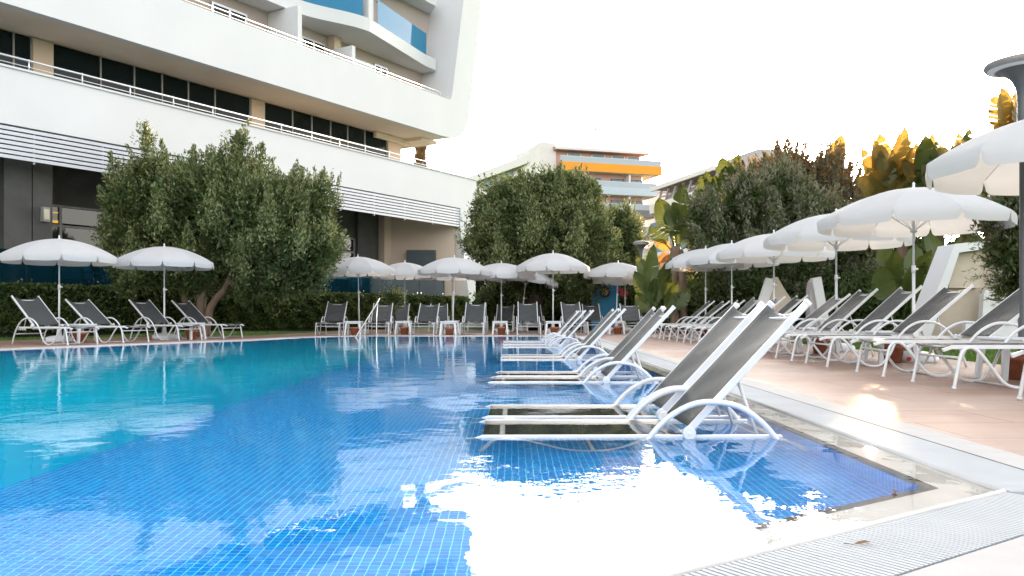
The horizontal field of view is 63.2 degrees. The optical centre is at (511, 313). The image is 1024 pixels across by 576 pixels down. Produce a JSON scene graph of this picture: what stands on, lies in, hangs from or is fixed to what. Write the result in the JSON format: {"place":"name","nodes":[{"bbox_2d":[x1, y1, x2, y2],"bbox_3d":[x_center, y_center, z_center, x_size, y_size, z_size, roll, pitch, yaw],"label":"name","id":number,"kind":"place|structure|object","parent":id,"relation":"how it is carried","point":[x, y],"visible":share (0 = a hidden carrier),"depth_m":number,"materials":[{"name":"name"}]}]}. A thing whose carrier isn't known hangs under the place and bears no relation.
{"place":"outdoors","nodes":[
{"label":"outdoors","id":0,"kind":"place"},
{"bbox_2d":[0,336,992,575],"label":"pool water","id":1,"kind":"structure","parent":0,"point":[344,456],"depth_m":3.47,"materials":[{"name":"blue liquid"}]},
{"bbox_2d":[502,310,585,344],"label":"sun lounger","id":2,"kind":"object","parent":1,"relation":"in","point":[573,322],"visible":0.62,"depth_m":17.60,"materials":[{"name":"white metal"}]},
{"bbox_2d":[505,310,593,347],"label":"sun lounger","id":3,"kind":"object","parent":1,"relation":"in","point":[573,330],"visible":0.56,"depth_m":16.53,"materials":[{"name":"white metal"}]},
{"bbox_2d":[502,308,617,356],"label":"sun lounger","id":4,"kind":"object","parent":1,"relation":"in","point":[598,327],"visible":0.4,"depth_m":13.01,"materials":[{"name":"white metal"}]},
{"bbox_2d":[501,308,625,359],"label":"sun lounger","id":5,"kind":"object","parent":1,"relation":"in","point":[597,335],"visible":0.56,"depth_m":12.01,"materials":[{"name":"white metal"}]},
{"bbox_2d":[496,306,666,375],"bbox_3d":[0.684,0.472,8.941,1.834,1.102,0.742,0,0,0],"label":"sun lounger","id":6,"kind":"object","parent":1,"relation":"in","point":[632,332],"visible":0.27,"depth_m":9.18,"materials":[{"name":"white metal"}]},
{"bbox_2d":[488,305,675,382],"bbox_3d":[0.635,0.472,8.187,1.834,1.102,0.742,0,0,1],"label":"sun lounger","id":7,"kind":"object","parent":1,"relation":"in","point":[634,344],"visible":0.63,"depth_m":8.12,"materials":[{"name":"white metal"}]},
{"bbox_2d":[482,301,765,418],"bbox_3d":[0.677,0.472,5.532,1.834,1.102,0.742,0,0,0],"label":"sun lounger","id":8,"kind":"object","parent":1,"relation":"in","point":[710,346],"visible":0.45,"depth_m":5.54,"materials":[{"name":"white metal"}]},
{"bbox_2d":[475,299,811,438],"bbox_3d":[0.669,0.472,4.710,1.834,1.102,0.742,0,0,0],"label":"sun lounger","id":9,"kind":"object","parent":1,"relation":"in","point":[728,369],"visible":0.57,"depth_m":4.64,"materials":[{"name":"grey fabric"}]},
{"bbox_2d":[0,330,1023,455],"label":"deck","id":10,"kind":"structure","parent":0,"point":[989,415],"depth_m":7.52,"materials":[{"name":"tile"}]},
{"bbox_2d":[11,295,98,345],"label":"sun lounger","id":11,"kind":"object","parent":10,"relation":"on","point":[37,311],"visible":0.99,"depth_m":17.73,"materials":[{"name":"white metal"}]},
{"bbox_2d":[0,235,117,341],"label":"umbrella","id":12,"kind":"object","parent":10,"relation":"on","point":[59,251],"visible":0.94,"depth_m":18.45,"materials":[{"name":"white fabric"}]},
{"bbox_2d":[65,299,150,342],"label":"sun lounger","id":13,"kind":"object","parent":10,"relation":"on","point":[88,311],"visible":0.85,"depth_m":19.07,"materials":[{"name":"white metal"}]},
{"bbox_2d":[112,243,213,338],"bbox_3d":[-8.883,-0.576,21.253,2.464,2.451,2.396,0,0,-3],"label":"umbrella","id":14,"kind":"object","parent":10,"relation":"on","point":[160,258],"visible":0.94,"depth_m":20.64,"materials":[{"name":"white fabric"}]},
{"bbox_2d":[128,299,202,340],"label":"sun lounger","id":15,"kind":"object","parent":10,"relation":"on","point":[149,312],"visible":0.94,"depth_m":20.92,"materials":[{"name":"white metal"}]},
{"bbox_2d":[171,300,243,338],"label":"sun lounger","id":16,"kind":"object","parent":10,"relation":"on","point":[189,310],"visible":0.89,"depth_m":22.35,"materials":[{"name":"white metal"}]},
{"bbox_2d":[315,301,347,334],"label":"sun lounger","id":17,"kind":"object","parent":10,"relation":"on","point":[335,312],"visible":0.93,"depth_m":26.24,"materials":[{"name":"grey fabric"}]},
{"bbox_2d":[326,254,395,333],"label":"umbrella","id":18,"kind":"object","parent":10,"relation":"on","point":[358,266],"visible":0.81,"depth_m":26.66,"materials":[{"name":"white fabric"}]},
{"bbox_2d":[364,303,393,334],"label":"sun lounger","id":19,"kind":"object","parent":10,"relation":"on","point":[385,313],"visible":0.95,"depth_m":26.33,"materials":[{"name":"fabric"}]},
{"bbox_2d":[378,282,407,331],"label":"clipped shrub","id":20,"kind":"object","parent":10,"relation":"on","point":[393,296],"visible":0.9,"depth_m":27.64,"materials":[{"name":"green plant"}]},
{"bbox_2d":[372,260,436,330],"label":"umbrella","id":21,"kind":"object","parent":10,"relation":"on","point":[405,271],"visible":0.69,"depth_m":31.13,"materials":[{"name":"white fabric"}]},
{"bbox_2d":[410,303,439,334],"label":"sun lounger","id":22,"kind":"object","parent":10,"relation":"on","point":[426,313],"visible":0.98,"depth_m":26.33,"materials":[{"name":"grey fabric"}]},
{"bbox_2d":[417,255,490,333],"bbox_3d":[-1.918,-0.647,27.385,2.464,2.594,2.396,2,-1,-30],"label":"umbrella","id":23,"kind":"object","parent":10,"relation":"on","point":[454,267],"visible":0.9,"depth_m":26.66,"materials":[{"name":"white fabric"}]},
{"bbox_2d":[459,302,486,334],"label":"sun lounger","id":24,"kind":"object","parent":10,"relation":"on","point":[474,312],"visible":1,"depth_m":26.36,"materials":[{"name":"grey fabric"}]},
{"bbox_2d":[463,281,521,326],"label":"leafy shrub","id":25,"kind":"object","parent":10,"relation":"on","point":[493,298],"visible":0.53,"depth_m":32.77,"materials":[{"name":"green plant"}]},
{"bbox_2d":[466,261,535,332],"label":"umbrella","id":26,"kind":"object","parent":10,"relation":"on","point":[501,271],"visible":0.8,"depth_m":27.89,"materials":[{"name":"white fabric"}]},
{"bbox_2d":[492,304,514,331],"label":"sun lounger","id":27,"kind":"object","parent":10,"relation":"on","point":[507,312],"visible":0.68,"depth_m":30.42,"materials":[{"name":"fabric"}]},
{"bbox_2d":[0,335,1023,575],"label":"pool coping","id":28,"kind":"object","parent":10,"relation":"on","point":[1006,558],"visible":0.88,"depth_m":3.81,"materials":[{"name":"white stone"}]},
{"bbox_2d":[496,272,557,330],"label":"umbrella","id":29,"kind":"object","parent":10,"relation":"on","point":[543,279],"visible":0.37,"depth_m":29.97,"materials":[{"name":"white fabric"}]},
{"bbox_2d":[516,302,540,334],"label":"sun lounger","id":30,"kind":"object","parent":10,"relation":"on","point":[527,312],"visible":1,"depth_m":26.36,"materials":[{"name":"fabric"}]},
{"bbox_2d":[454,160,622,329],"bbox_3d":[1.021,-2.640,31.612,6.502,6.650,4.518,0,0,0],"label":"round tree","id":31,"kind":"object","parent":10,"relation":"on","point":[519,218],"visible":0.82,"depth_m":31.26,"materials":[{"name":"green plant"}]},
{"bbox_2d":[516,251,589,333],"bbox_3d":[1.351,-0.718,27.368,2.464,2.736,2.396,0,0,-6],"label":"umbrella","id":32,"kind":"object","parent":10,"relation":"on","point":[553,263],"visible":0.89,"depth_m":26.64,"materials":[{"name":"white fabric"}]},
{"bbox_2d":[560,302,588,333],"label":"sun lounger","id":33,"kind":"object","parent":10,"relation":"on","point":[568,310],"visible":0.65,"depth_m":27.05,"materials":[{"name":"fabric"}]},
{"bbox_2d":[591,283,618,329],"bbox_3d":[3.646,-0.300,32.560,1.083,1.900,0.120,0,0,0],"label":"dartboard stand","id":34,"kind":"object","parent":10,"relation":"on","point":[607,305],"visible":0.27,"depth_m":32.50,"materials":[{"name":"blue wood"}]},
{"bbox_2d":[584,261,636,331],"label":"umbrella","id":35,"kind":"object","parent":10,"relation":"on","point":[618,269],"visible":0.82,"depth_m":29.24,"materials":[{"name":"white fabric"}]},
{"bbox_2d":[593,273,632,330],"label":"umbrella","id":36,"kind":"object","parent":10,"relation":"on","point":[606,280],"visible":0.28,"depth_m":30.42,"materials":[{"name":"white fabric"}]},
{"bbox_2d":[619,304,642,333],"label":"sun lounger","id":37,"kind":"object","parent":10,"relation":"on","point":[631,313],"visible":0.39,"depth_m":27.61,"materials":[{"name":"fabric"}]},
{"bbox_2d":[633,243,690,319],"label":"paddle plant","id":38,"kind":"object","parent":10,"relation":"on","point":[652,288],"visible":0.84,"depth_m":24.05,"materials":[{"name":"green plant"}]},
{"bbox_2d":[648,184,693,333],"bbox_3d":[5.369,-1.758,26.932,1.892,4.861,0.756,0,0,-10],"label":"paddle leaf plant","id":39,"kind":"object","parent":10,"relation":"on","point":[670,218],"visible":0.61,"depth_m":27.00,"materials":[{"name":"green plant"}]},
{"bbox_2d":[654,301,729,338],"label":"sun lounger","id":40,"kind":"object","parent":10,"relation":"on","point":[714,310],"visible":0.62,"depth_m":21.55,"materials":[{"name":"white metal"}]},
{"bbox_2d":[660,300,744,340],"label":"sun lounger","id":41,"kind":"object","parent":10,"relation":"on","point":[714,320],"visible":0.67,"depth_m":20.45,"materials":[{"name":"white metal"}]},
{"bbox_2d":[663,245,748,335],"bbox_3d":[5.619,-0.666,24.149,2.464,2.633,2.396,0,0,-29],"label":"umbrella","id":42,"kind":"object","parent":10,"relation":"on","point":[677,263],"visible":0.51,"depth_m":23.71,"materials":[{"name":"white fabric"}]},
{"bbox_2d":[674,297,757,342],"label":"sun lounger","id":43,"kind":"object","parent":10,"relation":"on","point":[747,306],"visible":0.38,"depth_m":19.07,"materials":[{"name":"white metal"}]},
{"bbox_2d":[686,240,778,303],"bbox_3d":[5.886,-0.663,22.286,2.464,2.625,2.396,0,0,-11],"label":"umbrella","id":44,"kind":"object","parent":10,"relation":"on","point":[704,256],"visible":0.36,"depth_m":21.90,"materials":[{"name":"white fabric"}]},
{"bbox_2d":[756,277,791,339],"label":"leaning slab","id":45,"kind":"structure","parent":10,"relation":"on","point":[766,295],"depth_m":18.48,"materials":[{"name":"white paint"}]},
{"bbox_2d":[716,230,834,344],"bbox_3d":[5.580,-0.571,17.727,2.464,2.442,2.396,0,0,-7],"label":"umbrella","id":46,"kind":"object","parent":10,"relation":"on","point":[751,250],"visible":0.5,"depth_m":17.36,"materials":[{"name":"white fabric"}]},
{"bbox_2d":[768,293,850,352],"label":"sun lounger","id":47,"kind":"object","parent":10,"relation":"on","point":[825,308],"visible":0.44,"depth_m":14.12,"materials":[{"name":"white metal"}]},
{"bbox_2d":[771,288,877,355],"bbox_3d":[4.637,0.133,12.977,1.891,1.044,0.742,0,0,-1],"label":"sun lounger","id":48,"kind":"object","parent":10,"relation":"on","point":[845,310],"visible":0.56,"depth_m":12.99,"materials":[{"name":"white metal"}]},
{"bbox_2d":[763,209,915,351],"bbox_3d":[5.578,-0.580,14.312,2.464,2.460,2.396,0,0,-6],"label":"umbrella","id":49,"kind":"object","parent":10,"relation":"on","point":[803,235],"visible":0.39,"depth_m":14.21,"materials":[{"name":"white fabric"}]},
{"bbox_2d":[775,285,922,360],"bbox_3d":[4.684,0.133,11.707,1.891,1.044,0.742,0,0,1],"label":"sun lounger","id":50,"kind":"object","parent":10,"relation":"on","point":[886,309],"visible":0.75,"depth_m":11.71,"materials":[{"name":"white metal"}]},
{"bbox_2d":[800,284,973,366],"bbox_3d":[4.696,0.145,10.477,1.913,1.019,0.742,0,0,-1],"label":"sun lounger","id":51,"kind":"object","parent":10,"relation":"on","point":[930,310],"visible":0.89,"depth_m":10.39,"materials":[{"name":"white metal"}]},
{"bbox_2d":[863,331,916,363],"bbox_3d":[5.000,0.440,11.000,0.514,0.420,0.514,0,0,0],"label":"side table","id":52,"kind":"object","parent":10,"relation":"on","point":[880,354],"visible":0.44,"depth_m":10.78,"materials":[{"name":"white plastic"}]},
{"bbox_2d":[817,182,1017,362],"bbox_3d":[5.429,-0.566,11.247,2.464,2.432,2.396,0,0,-18],"label":"umbrella","id":53,"kind":"object","parent":10,"relation":"on","point":[913,212],"visible":0.83,"depth_m":10.71,"materials":[{"name":"white fabric"}]},
{"bbox_2d":[850,289,1018,376],"bbox_3d":[4.690,0.158,8.841,1.933,0.994,0.742,0,0,1],"label":"sun lounger","id":54,"kind":"object","parent":10,"relation":"on","point":[999,318],"visible":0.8,"depth_m":8.90,"materials":[{"name":"white metal"}]},
{"bbox_2d":[905,325,1023,388],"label":"sun lounger","id":55,"kind":"object","parent":10,"relation":"on","point":[976,347],"visible":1,"depth_m":7.62,"materials":[{"name":"white metal"}]},
{"bbox_2d":[925,119,1023,195],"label":"umbrella","id":56,"kind":"object","parent":10,"relation":"on","point":[990,160],"visible":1,"depth_m":7.57,"materials":[{"name":"white fabric"}]},
{"bbox_2d":[974,336,1023,381],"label":"side table","id":57,"kind":"object","parent":10,"relation":"on","point":[1005,357],"visible":0.52,"depth_m":8.02,"materials":[{"name":"white plastic"}]},
{"bbox_2d":[983,53,1023,350],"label":"lamp post","id":58,"kind":"object","parent":10,"relation":"on","point":[1011,68],"visible":0.66,"depth_m":8.17,"materials":[{"name":"grey metal"}]},
{"bbox_2d":[1000,355,1023,379],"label":"terracotta pot","id":59,"kind":"object","parent":10,"relation":"on","point":[1016,364],"visible":0.66,"depth_m":8.11,"materials":[{"name":"ceramic"}]},
{"bbox_2d":[1,324,1023,469],"bbox_3d":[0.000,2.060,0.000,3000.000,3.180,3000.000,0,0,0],"label":"ground","id":60,"kind":"structure","parent":0,"point":[438,328],"depth_m":24.67,"materials":[{"name":"beige stone"}]},
{"bbox_2d":[89,118,349,335],"bbox_3d":[-8.448,-2.535,23.981,7.689,6.494,4.005,0,0,0],"label":"olive tree","id":61,"kind":"object","parent":60,"relation":"on","point":[246,225],"visible":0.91,"depth_m":23.69,"materials":[{"name":"green plant"}]},
{"bbox_2d":[0,280,469,337],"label":"clipped hedge","id":62,"kind":"object","parent":60,"relation":"on","point":[308,315],"visible":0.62,"depth_m":27.18,"materials":[{"name":"green plant"}]},
{"bbox_2d":[0,0,481,303],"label":"hotel building","id":63,"kind":"structure","parent":60,"relation":"on","point":[359,94],"depth_m":30.94,"materials":[{"name":"white paint"}]},
{"bbox_2d":[0,30,14,65],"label":"window","id":64,"kind":"structure","parent":63,"relation":"in","point":[7,39],"depth_m":24.89,"materials":[{"name":"black"}]},
{"bbox_2d":[15,34,31,70],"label":"window","id":65,"kind":"structure","parent":63,"relation":"in","point":[23,44],"depth_m":25.28,"materials":[{"name":"black glass"}]},
{"bbox_2d":[54,44,101,87],"bbox_3d":[-13.975,-7.525,26.719,0.100,1.830,1.623,0,0,32],"label":"window","id":66,"kind":"structure","parent":63,"relation":"in","point":[65,58],"depth_m":26.73,"materials":[{"name":"black glass"}]},
{"bbox_2d":[61,205,103,226],"bbox_3d":[-14.550,-3.270,28.278,0.120,0.640,1.640,0,0,32],"label":"window","id":67,"kind":"structure","parent":63,"relation":"in","point":[70,214],"depth_m":28.14,"materials":[{"name":"grey glass"}]},
{"bbox_2d":[61,225,106,285],"bbox_3d":[-14.550,-1.825,28.278,0.120,2.230,1.640,0,0,32],"label":"window","id":68,"kind":"structure","parent":63,"relation":"in","point":[76,233],"depth_m":28.17,"materials":[{"name":"grey glass"}]},
{"bbox_2d":[102,58,134,95],"bbox_3d":[-13.228,-7.525,27.926,0.100,1.830,1.214,0,0,32],"label":"window","id":69,"kind":"structure","parent":63,"relation":"in","point":[114,71],"depth_m":27.93,"materials":[{"name":"black glass"}]},
{"bbox_2d":[135,67,162,102],"bbox_3d":[-12.626,-7.525,28.890,0.100,1.830,1.074,0,0,32],"label":"window","id":70,"kind":"structure","parent":63,"relation":"in","point":[144,79],"depth_m":28.88,"materials":[{"name":"black glass"}]},
{"bbox_2d":[163,75,188,108],"bbox_3d":[-12.059,-7.525,29.799,0.100,1.830,1.077,0,0,32],"label":"window","id":71,"kind":"structure","parent":63,"relation":"in","point":[172,86],"depth_m":29.84,"materials":[{"name":"black glass"}]},
{"bbox_2d":[189,82,215,115],"bbox_3d":[-11.469,-7.525,30.769,0.100,1.830,1.171,0,0,32],"label":"window","id":72,"kind":"structure","parent":63,"relation":"in","point":[201,94],"depth_m":30.78,"materials":[{"name":"black glass"}]},
{"bbox_2d":[211,1,246,23],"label":"railing","id":73,"kind":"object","parent":63,"relation":"in","point":[215,4],"depth_m":31.34,"materials":[{"name":"white"}]},
{"bbox_2d":[216,89,250,123],"bbox_3d":[-10.729,-7.525,31.965,0.100,1.830,1.642,0,0,32],"label":"window","id":74,"kind":"structure","parent":63,"relation":"in","point":[224,100],"depth_m":31.94,"materials":[{"name":"black glass"}]},
{"bbox_2d":[265,103,292,133],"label":"window","id":75,"kind":"structure","parent":63,"relation":"in","point":[273,113],"depth_m":33.91,"materials":[{"name":"black glass"}]},
{"bbox_2d":[293,111,311,138],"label":"window","id":76,"kind":"structure","parent":63,"relation":"in","point":[303,121],"depth_m":35.03,"materials":[{"name":"black"}]},
{"bbox_2d":[312,116,330,143],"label":"window","id":77,"kind":"structure","parent":63,"relation":"in","point":[319,125],"depth_m":35.97,"materials":[{"name":"black"}]},
{"bbox_2d":[331,121,347,147],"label":"window","id":78,"kind":"structure","parent":63,"relation":"in","point":[338,130],"depth_m":36.91,"materials":[{"name":"black"}]},
{"bbox_2d":[348,126,364,151],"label":"window","id":79,"kind":"structure","parent":63,"relation":"in","point":[355,135],"depth_m":37.85,"materials":[{"name":"black"}]},
{"bbox_2d":[365,131,386,156],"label":"window","id":80,"kind":"structure","parent":63,"relation":"in","point":[371,141],"depth_m":38.89,"materials":[{"name":"black"}]},
{"bbox_2d":[407,250,435,265],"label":"door","id":81,"kind":"structure","parent":63,"relation":"in","point":[419,257],"depth_m":40.57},
{"bbox_2d":[469,152,530,264],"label":"long roofed hotel","id":82,"kind":"structure","parent":60,"relation":"on","point":[511,166],"depth_m":131.30,"materials":[{"name":"paint"}]},
{"bbox_2d":[0,329,1017,364],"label":"lawn grass","id":83,"kind":"structure","parent":60,"relation":"on","point":[967,354],"depth_m":17.88,"materials":[{"name":"green plant"}]},
{"bbox_2d":[543,294,590,326],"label":"leafy shrub","id":84,"kind":"object","parent":60,"relation":"on","point":[557,314],"visible":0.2,"depth_m":33.71,"materials":[{"name":"green plant"}]},
{"bbox_2d":[516,128,661,265],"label":"orange banded hotel","id":85,"kind":"structure","parent":60,"relation":"on","point":[619,175],"depth_m":118.21,"materials":[{"name":"paint"}]},
{"bbox_2d":[600,198,651,324],"bbox_3d":[4.307,-2.078,33.895,1.952,5.319,2.638,0,0,43],"label":"round tree","id":86,"kind":"object","parent":60,"relation":"on","point":[626,222],"visible":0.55,"depth_m":33.58,"materials":[{"name":"green plant"}]},
{"bbox_2d":[474,271,891,330],"bbox_3d":[9.126,-0.503,31.495,24.432,2.705,3.934,0,0,32],"label":"back hedge","id":87,"kind":"object","parent":60,"relation":"on","point":[479,284],"visible":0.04,"depth_m":35.60,"materials":[{"name":"green plant"}]},
{"bbox_2d":[665,274,707,330],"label":"leafy shrub","id":88,"kind":"object","parent":60,"relation":"on","point":[690,309],"visible":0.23,"depth_m":27.73,"materials":[{"name":"green plant"}]},
{"bbox_2d":[687,271,727,321],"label":"leafy shrub","id":89,"kind":"object","parent":60,"relation":"on","point":[712,290],"visible":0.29,"depth_m":26.62,"materials":[{"name":"green plant"}]},
{"bbox_2d":[650,149,774,269],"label":"white balcony hotel","id":90,"kind":"structure","parent":60,"relation":"on","point":[688,181],"depth_m":104.61,"materials":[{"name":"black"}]},
{"bbox_2d":[684,154,741,281],"bbox_3d":[7.263,-2.544,30.027,2.159,6.412,0.393,0,0,0],"label":"tall paddle plant","id":91,"kind":"object","parent":60,"relation":"on","point":[723,163],"visible":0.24,"depth_m":30.00,"materials":[{"name":"green plant"}]},
{"bbox_2d":[709,268,777,319],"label":"leafy shrub","id":92,"kind":"object","parent":60,"relation":"on","point":[748,291],"visible":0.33,"depth_m":25.50,"materials":[{"name":"green plant"}]},
{"bbox_2d":[683,149,878,328],"bbox_3d":[8.877,-2.295,26.314,6.904,5.991,3.586,0,0,0],"label":"silvery olive tree","id":93,"kind":"object","parent":60,"relation":"on","point":[769,199],"visible":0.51,"depth_m":25.96,"materials":[{"name":"green plant"}]},
{"bbox_2d":[728,135,866,205],"bbox_3d":[10.411,-2.873,30.081,5.437,7.005,2.513,0,0,0],"label":"thin crowned tree","id":94,"kind":"object","parent":60,"relation":"on","point":[831,169],"visible":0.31,"depth_m":29.53,"materials":[{"name":"green plant"}]},
{"bbox_2d":[806,277,831,340],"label":"leaning slab","id":95,"kind":"structure","parent":60,"relation":"on","point":[815,293],"depth_m":18.00,"materials":[{"name":"white paint"}]},
{"bbox_2d":[804,260,862,329],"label":"leafy shrub","id":96,"kind":"object","parent":60,"relation":"on","point":[828,292],"visible":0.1,"depth_m":25.72,"materials":[{"name":"green plant"}]},
{"bbox_2d":[831,266,888,329],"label":"leafy shrub","id":97,"kind":"object","parent":60,"relation":"on","point":[854,285],"visible":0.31,"depth_m":24.85,"materials":[{"name":"green plant"}]},
{"bbox_2d":[856,127,917,326],"bbox_3d":[11.345,-2.447,24.808,1.743,6.202,2.354,0,0,30],"label":"fan paddle plant","id":98,"kind":"object","parent":60,"relation":"on","point":[882,167],"visible":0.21,"depth_m":24.90,"materials":[{"name":"yellow plant"}]},
{"bbox_2d":[851,255,929,330],"bbox_3d":[11.213,-0.639,24.093,2.300,2.500,2.347,0,0,35],"label":"leafy shrub","id":99,"kind":"object","parent":60,"relation":"on","point":[874,302],"visible":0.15,"depth_m":23.86,"materials":[{"name":"green plant"}]},
{"bbox_2d":[902,133,945,267],"bbox_3d":[12.170,-2.273,24.112,1.673,5.892,2.226,0,0,26],"label":"paddle plant","id":100,"kind":"object","parent":60,"relation":"on","point":[927,152],"visible":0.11,"depth_m":23.95,"materials":[{"name":"green plant"}]},
{"bbox_2d":[871,230,980,319],"bbox_3d":[9.724,-0.986,19.628,3.857,2.300,1.300,0,0,-43],"label":"understorey paddle plant","id":101,"kind":"object","parent":60,"relation":"on","point":[887,281],"visible":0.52,"depth_m":18.91,"materials":[{"name":"green plant"}]},
{"bbox_2d":[938,129,990,242],"bbox_3d":[12.616,-2.308,22.956,1.656,5.923,2.242,0,0,34],"label":"paddle plant","id":102,"kind":"object","parent":60,"relation":"on","point":[960,139],"visible":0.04,"depth_m":22.91,"materials":[{"name":"yellow plant"}]},
{"bbox_2d":[915,241,1017,337],"bbox_3d":[9.334,-0.391,16.400,3.014,2.136,0.800,0,0,0],"label":"leaning kiosk","id":103,"kind":"object","parent":60,"relation":"on","point":[950,264],"visible":0.33,"depth_m":16.40,"materials":[{"name":"white paint"}]},
{"bbox_2d":[962,189,1018,306],"bbox_3d":[7.210,-0.915,11.290,1.781,3.142,1.812,0,0,36],"label":"edge olive tree","id":104,"kind":"object","parent":60,"relation":"on","point":[1001,251],"visible":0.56,"depth_m":11.24,"materials":[{"name":"green plant"}]},
{"bbox_2d":[987,88,1016,129],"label":"highest paddle plant","id":105,"kind":"object","parent":60,"relation":"on","point":[1004,112],"visible":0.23,"depth_m":19.97,"materials":[{"name":"yellow plant"}]},
{"bbox_2d":[401,0,1023,242],"label":"sky","id":106,"kind":"structure","parent":0,"point":[692,85],"materials":[{"name":"white"}]},
{"label":"drain channel","id":107,"kind":"structure","parent":0,"visible":0},
{"bbox_2d":[7,336,1023,575],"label":"drain grate","id":108,"kind":"object","parent":107,"relation":"on","point":[907,545],"visible":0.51,"depth_m":2.48,"materials":[{"name":"white plastic"}]},
{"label":"pool ledge","id":109,"kind":"structure","parent":107,"relation":"on","visible":0},
{"bbox_2d":[0,336,1006,575],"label":"pool edge bead","id":110,"kind":"object","parent":109,"relation":"on","point":[778,547],"visible":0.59,"depth_m":2.81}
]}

